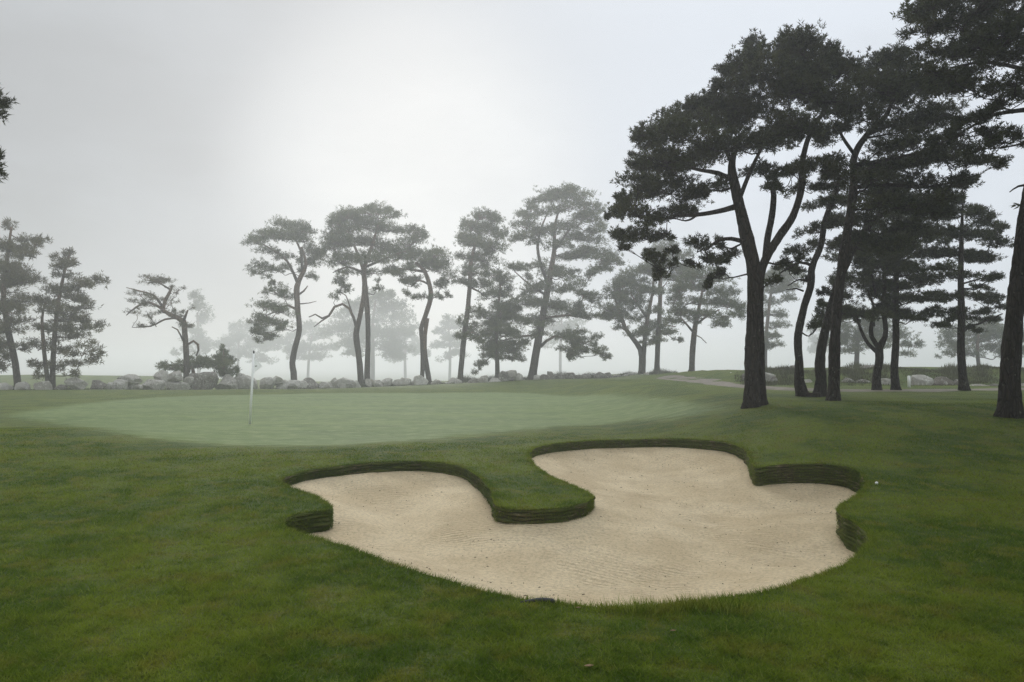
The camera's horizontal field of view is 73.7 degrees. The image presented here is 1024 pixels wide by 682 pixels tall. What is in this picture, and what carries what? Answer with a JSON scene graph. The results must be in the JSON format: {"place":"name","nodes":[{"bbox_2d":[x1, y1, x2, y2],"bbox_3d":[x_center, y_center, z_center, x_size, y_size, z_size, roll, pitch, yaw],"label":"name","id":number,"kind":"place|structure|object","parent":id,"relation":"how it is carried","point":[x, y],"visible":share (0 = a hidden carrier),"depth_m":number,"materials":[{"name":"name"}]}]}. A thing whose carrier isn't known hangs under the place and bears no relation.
{"place":"outdoors","nodes":[
{"label":"outdoors","id":0,"kind":"place"},
{"bbox_2d":[0,367,1023,681],"bbox_3d":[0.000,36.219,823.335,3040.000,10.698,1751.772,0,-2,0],"label":"ground","id":1,"kind":"structure","parent":0,"point":[720,399],"depth_m":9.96,"materials":[{"name":"green plant"}]},
{"bbox_2d":[0,83,18,183],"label":"pine tree","id":2,"kind":"object","parent":1,"relation":"on","point":[5,104],"visible":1,"depth_m":12.18,"materials":[{"name":"green plant"}]},
{"bbox_2d":[0,216,54,389],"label":"pine tree","id":3,"kind":"object","parent":1,"relation":"on","point":[12,274],"visible":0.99,"depth_m":55.73,"materials":[{"name":"green plant"}]},
{"bbox_2d":[22,246,110,389],"bbox_3d":[-37.335,-1.922,57.794,10.444,12.420,6.043,-2,-3,45],"label":"pine tree","id":4,"kind":"object","parent":1,"relation":"on","point":[72,317],"visible":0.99,"depth_m":56.69,"materials":[{"name":"green plant"}]},
{"bbox_2d":[123,273,198,379],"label":"pine tree","id":5,"kind":"object","parent":1,"relation":"on","point":[182,322],"visible":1,"depth_m":67.29,"materials":[{"name":"green plant"}]},
{"bbox_2d":[154,351,224,373],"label":"pine shrub","id":6,"kind":"object","parent":1,"relation":"on","point":[203,362],"visible":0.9,"depth_m":68.59,"materials":[{"name":"green plant"}]},
{"bbox_2d":[170,288,219,372],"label":"pine tree","id":7,"kind":"object","parent":1,"relation":"on","point":[201,338],"visible":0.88,"depth_m":330.18,"materials":[{"name":"grey plant"}]},
{"bbox_2d":[210,343,241,377],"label":"young pine","id":8,"kind":"object","parent":1,"relation":"on","point":[224,358],"visible":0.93,"depth_m":71.26,"materials":[{"name":"green plant"}]},
{"bbox_2d":[0,370,461,389],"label":"stone wall","id":9,"kind":"structure","parent":1,"relation":"on","point":[163,379],"depth_m":66.53,"materials":[{"name":"stone"}]},
{"bbox_2d":[217,318,280,373],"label":"pine tree","id":10,"kind":"object","parent":1,"relation":"on","point":[237,336],"visible":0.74,"depth_m":368.38,"materials":[{"name":"grey plant"}]},
{"bbox_2d":[240,214,326,379],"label":"pine tree","id":11,"kind":"object","parent":1,"relation":"on","point":[292,231],"visible":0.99,"depth_m":81.88,"materials":[{"name":"green plant"}]},
{"bbox_2d":[259,319,340,377],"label":"pine tree","id":12,"kind":"object","parent":1,"relation":"on","point":[304,348],"visible":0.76,"depth_m":349.12,"materials":[{"name":"grey plant"}]},
{"bbox_2d":[11,392,715,445],"bbox_3d":[-6.824,2.527,29.011,24.145,0.612,30.105,0,-2,-12],"label":"putting green","id":13,"kind":"object","parent":1,"relation":"on","point":[317,419],"visible":0.99,"depth_m":23.23,"materials":[{"name":"green plant"}]},
{"bbox_2d":[249,350,261,423],"bbox_3d":[-7.657,1.403,20.347,0.396,2.240,0.108,0,-2,0],"label":"golf flag","id":14,"kind":"object","parent":13,"relation":"on","point":[256,365],"visible":0.94,"depth_m":20.34,"materials":[{"name":"white fabric"}]},
{"bbox_2d":[314,286,419,379],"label":"pine tree","id":15,"kind":"object","parent":1,"relation":"on","point":[391,347],"visible":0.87,"depth_m":289.19,"materials":[{"name":"grey plant"}]},
{"bbox_2d":[309,200,434,384],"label":"pine tree","id":16,"kind":"object","parent":1,"relation":"on","point":[342,229],"visible":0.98,"depth_m":81.72,"materials":[{"name":"green plant"}]},
{"bbox_2d":[385,335,430,377],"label":"pine tree","id":17,"kind":"object","parent":1,"relation":"on","point":[415,340],"visible":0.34,"depth_m":378.57,"materials":[{"name":"grey plant"}]},
{"bbox_2d":[390,244,456,383],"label":"pine tree","id":18,"kind":"object","parent":1,"relation":"on","point":[435,260],"visible":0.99,"depth_m":80.88,"materials":[{"name":"green plant"}]},
{"bbox_2d":[428,313,470,379],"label":"pine tree","id":19,"kind":"object","parent":1,"relation":"on","point":[442,330],"visible":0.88,"depth_m":329.13,"materials":[{"name":"grey plant"}]},
{"bbox_2d":[448,206,512,382],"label":"pine tree","id":20,"kind":"object","parent":1,"relation":"on","point":[474,241],"visible":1,"depth_m":81.69,"materials":[{"name":"green plant"}]},
{"bbox_2d":[474,270,523,377],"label":"pine tree","id":21,"kind":"object","parent":1,"relation":"on","point":[494,323],"visible":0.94,"depth_m":85.65,"materials":[{"name":"green plant"}]},
{"bbox_2d":[12,362,1023,389],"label":"rough grass","id":22,"kind":"structure","parent":1,"relation":"on","point":[854,372],"depth_m":37.51,"materials":[{"name":"green plant"}]},
{"bbox_2d":[520,598,554,602],"bbox_3d":[0.186,1.876,4.923,0.255,0.051,0.056,0,-2,3],"label":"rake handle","id":23,"kind":"object","parent":1,"relation":"on","point":[552,600],"visible":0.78,"depth_m":4.91,"materials":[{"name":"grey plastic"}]},
{"bbox_2d":[470,181,629,379],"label":"pine tree","id":24,"kind":"object","parent":1,"relation":"on","point":[581,215],"visible":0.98,"depth_m":85.22,"materials":[{"name":"green plant"}]},
{"bbox_2d":[468,370,648,382],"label":"stone wall","id":25,"kind":"structure","parent":1,"relation":"on","point":[511,375],"depth_m":82.75,"materials":[{"name":"stone"}]},
{"bbox_2d":[531,298,588,373],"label":"pine tree","id":26,"kind":"object","parent":1,"relation":"on","point":[561,326],"visible":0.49,"depth_m":329.11,"materials":[{"name":"grey plant"}]},
{"bbox_2d":[281,439,874,606],"bbox_3d":[1.521,2.221,10.000,9.726,0.642,8.046,2,-3,-42],"label":"bunker","id":27,"kind":"object","parent":1,"relation":"on","point":[661,519],"visible":0.69,"depth_m":8.54,"materials":[{"name":"sand"}]},
{"bbox_2d":[593,260,676,373],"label":"pine tree","id":28,"kind":"object","parent":1,"relation":"on","point":[635,292],"visible":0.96,"depth_m":86.55,"materials":[{"name":"green plant"}]},
{"bbox_2d":[637,240,697,373],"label":"pine tree","id":29,"kind":"object","parent":1,"relation":"on","point":[657,339],"visible":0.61,"depth_m":88.13,"materials":[{"name":"green plant"}]},
{"bbox_2d":[661,262,746,370],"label":"pine tree","id":30,"kind":"object","parent":1,"relation":"on","point":[723,298],"visible":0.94,"depth_m":72.41,"materials":[{"name":"green plant"}]},
{"bbox_2d":[603,19,868,408],"bbox_3d":[5.995,-3.561,18.099,7.270,10.841,4.957,0,-2,0],"label":"pine tree","id":31,"kind":"object","parent":1,"relation":"on","point":[793,69],"visible":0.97,"depth_m":17.73,"materials":[{"name":"green plant"}]},
{"bbox_2d":[765,372,775,380],"bbox_3d":[13.454,1.907,35.885,0.787,0.524,0.524,-1,-2,25],"label":"boulder","id":32,"kind":"object","parent":1,"relation":"on","point":[769,376],"visible":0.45,"depth_m":35.67,"materials":[{"name":"stone"}]},
{"bbox_2d":[745,266,805,365],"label":"pine tree","id":33,"kind":"object","parent":1,"relation":"on","point":[780,288],"visible":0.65,"depth_m":95.65,"materials":[{"name":"green plant"}]},
{"bbox_2d":[806,321,829,354],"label":"pine tree","id":34,"kind":"object","parent":1,"relation":"on","point":[814,339],"visible":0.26,"depth_m":349.77,"materials":[{"name":"grey plant"}]},
{"bbox_2d":[841,377,852,382],"bbox_3d":[16.742,2.110,34.166,0.755,0.575,0.619,0,-2,0],"label":"boulder","id":35,"kind":"object","parent":1,"relation":"on","point":[845,379],"visible":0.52,"depth_m":34.01,"materials":[{"name":"stone"}]},
{"bbox_2d":[771,180,952,396],"bbox_3d":[10.992,-1.737,21.541,6.313,7.243,4.194,2,-3,-44],"label":"pine tree","id":36,"kind":"object","parent":1,"relation":"on","point":[916,227],"visible":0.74,"depth_m":20.89,"materials":[{"name":"green plant"}]},
{"bbox_2d":[854,379,870,382],"bbox_3d":[17.496,2.155,34.119,0.963,0.499,0.496,0,-2,0],"label":"boulder","id":37,"kind":"object","parent":1,"relation":"on","point":[862,380],"visible":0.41,"depth_m":33.94,"materials":[{"name":"stone"}]},
{"bbox_2d":[860,365,873,368],"bbox_3d":[20.987,1.745,40.164,1.147,0.677,0.707,0,-2,0],"label":"boulder","id":38,"kind":"object","parent":1,"relation":"on","point":[868,366],"visible":0.3,"depth_m":40.02,"materials":[{"name":"stone"}]},
{"bbox_2d":[813,304,926,364],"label":"pine tree","id":39,"kind":"object","parent":1,"relation":"on","point":[846,336],"visible":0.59,"depth_m":83.97,"materials":[{"name":"grey plant"}]},
{"bbox_2d":[819,227,921,389],"bbox_3d":[13.542,-1.208,25.581,3.387,6.408,4.640,-1,-2,30],"label":"pine tree","id":40,"kind":"object","parent":1,"relation":"on","point":[872,286],"visible":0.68,"depth_m":25.80,"materials":[{"name":"green plant"}]},
{"bbox_2d":[881,378,890,384],"bbox_3d":[18.195,2.045,33.271,0.735,0.486,0.502,0,-2,0],"label":"boulder","id":41,"kind":"object","parent":1,"relation":"on","point":[885,381],"visible":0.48,"depth_m":33.08,"materials":[{"name":"stone"}]},
{"bbox_2d":[859,209,958,389],"bbox_3d":[15.195,-1.839,26.349,3.146,7.765,5.470,-2,-3,40],"label":"pine tree","id":42,"kind":"object","parent":1,"relation":"on","point":[915,279],"visible":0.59,"depth_m":25.84,"materials":[{"name":"green plant"}]},
{"bbox_2d":[907,376,910,386],"bbox_3d":[18.117,1.947,31.149,0.124,0.726,0.124,0,-2,0],"label":"marker post","id":43,"kind":"object","parent":1,"relation":"on","point":[908,381],"visible":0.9,"depth_m":31.11,"materials":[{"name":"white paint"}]},
{"bbox_2d":[813,39,1014,400],"bbox_3d":[10.902,-3.587,18.578,4.120,10.694,5.712,-2,-3,44],"label":"pine tree","id":44,"kind":"object","parent":1,"relation":"on","point":[890,85],"visible":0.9,"depth_m":18.40,"materials":[{"name":"green plant"}]},
{"bbox_2d":[911,375,933,384],"bbox_3d":[19.667,2.002,32.813,1.104,0.775,0.735,0,-2,0],"label":"boulder","id":45,"kind":"object","parent":1,"relation":"on","point":[921,380],"visible":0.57,"depth_m":32.55,"materials":[{"name":"stone"}]},
{"bbox_2d":[933,376,952,384],"bbox_3d":[20.613,2.048,32.839,1.016,0.701,0.728,0,-2,0],"label":"boulder","id":46,"kind":"object","parent":1,"relation":"on","point":[941,380],"visible":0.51,"depth_m":32.62,"materials":[{"name":"stone"}]},
{"bbox_2d":[891,0,1023,418],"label":"pine tree","id":47,"kind":"object","parent":1,"relation":"on","point":[981,44],"visible":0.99,"depth_m":14.38,"materials":[{"name":"green plant"}]},
{"bbox_2d":[916,189,1013,390],"bbox_3d":[17.433,-1.887,25.886,3.683,7.828,5.517,-1,-2,24],"label":"pine tree","id":48,"kind":"object","parent":1,"relation":"on","point":[962,232],"visible":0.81,"depth_m":25.93,"materials":[{"name":"green plant"}]},
{"bbox_2d":[934,313,1023,364],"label":"pine tree","id":49,"kind":"object","parent":1,"relation":"on","point":[995,331],"visible":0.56,"depth_m":84.99,"materials":[{"name":"needle"},{"name":"grey bark"}]},
{"bbox_2d":[970,384,988,385],"bbox_3d":[21.979,2.165,32.040,0.905,0.324,0.344,0,-2,0],"label":"boulder","id":50,"kind":"object","parent":1,"relation":"on","point":[978,385],"visible":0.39,"depth_m":32.00,"materials":[{"name":"stone"}]},
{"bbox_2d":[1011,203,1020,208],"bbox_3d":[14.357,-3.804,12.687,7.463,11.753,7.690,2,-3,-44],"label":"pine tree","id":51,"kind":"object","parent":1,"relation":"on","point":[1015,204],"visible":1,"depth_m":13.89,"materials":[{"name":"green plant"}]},
{"bbox_2d":[0,0,1023,370],"label":"sky","id":52,"kind":"structure","parent":0,"point":[142,137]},
{"bbox_2d":[656,375,1023,391],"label":"path","id":53,"kind":"structure","parent":0,"point":[703,381],"depth_m":28.31,"materials":[{"name":"grey concrete"}]}
]}

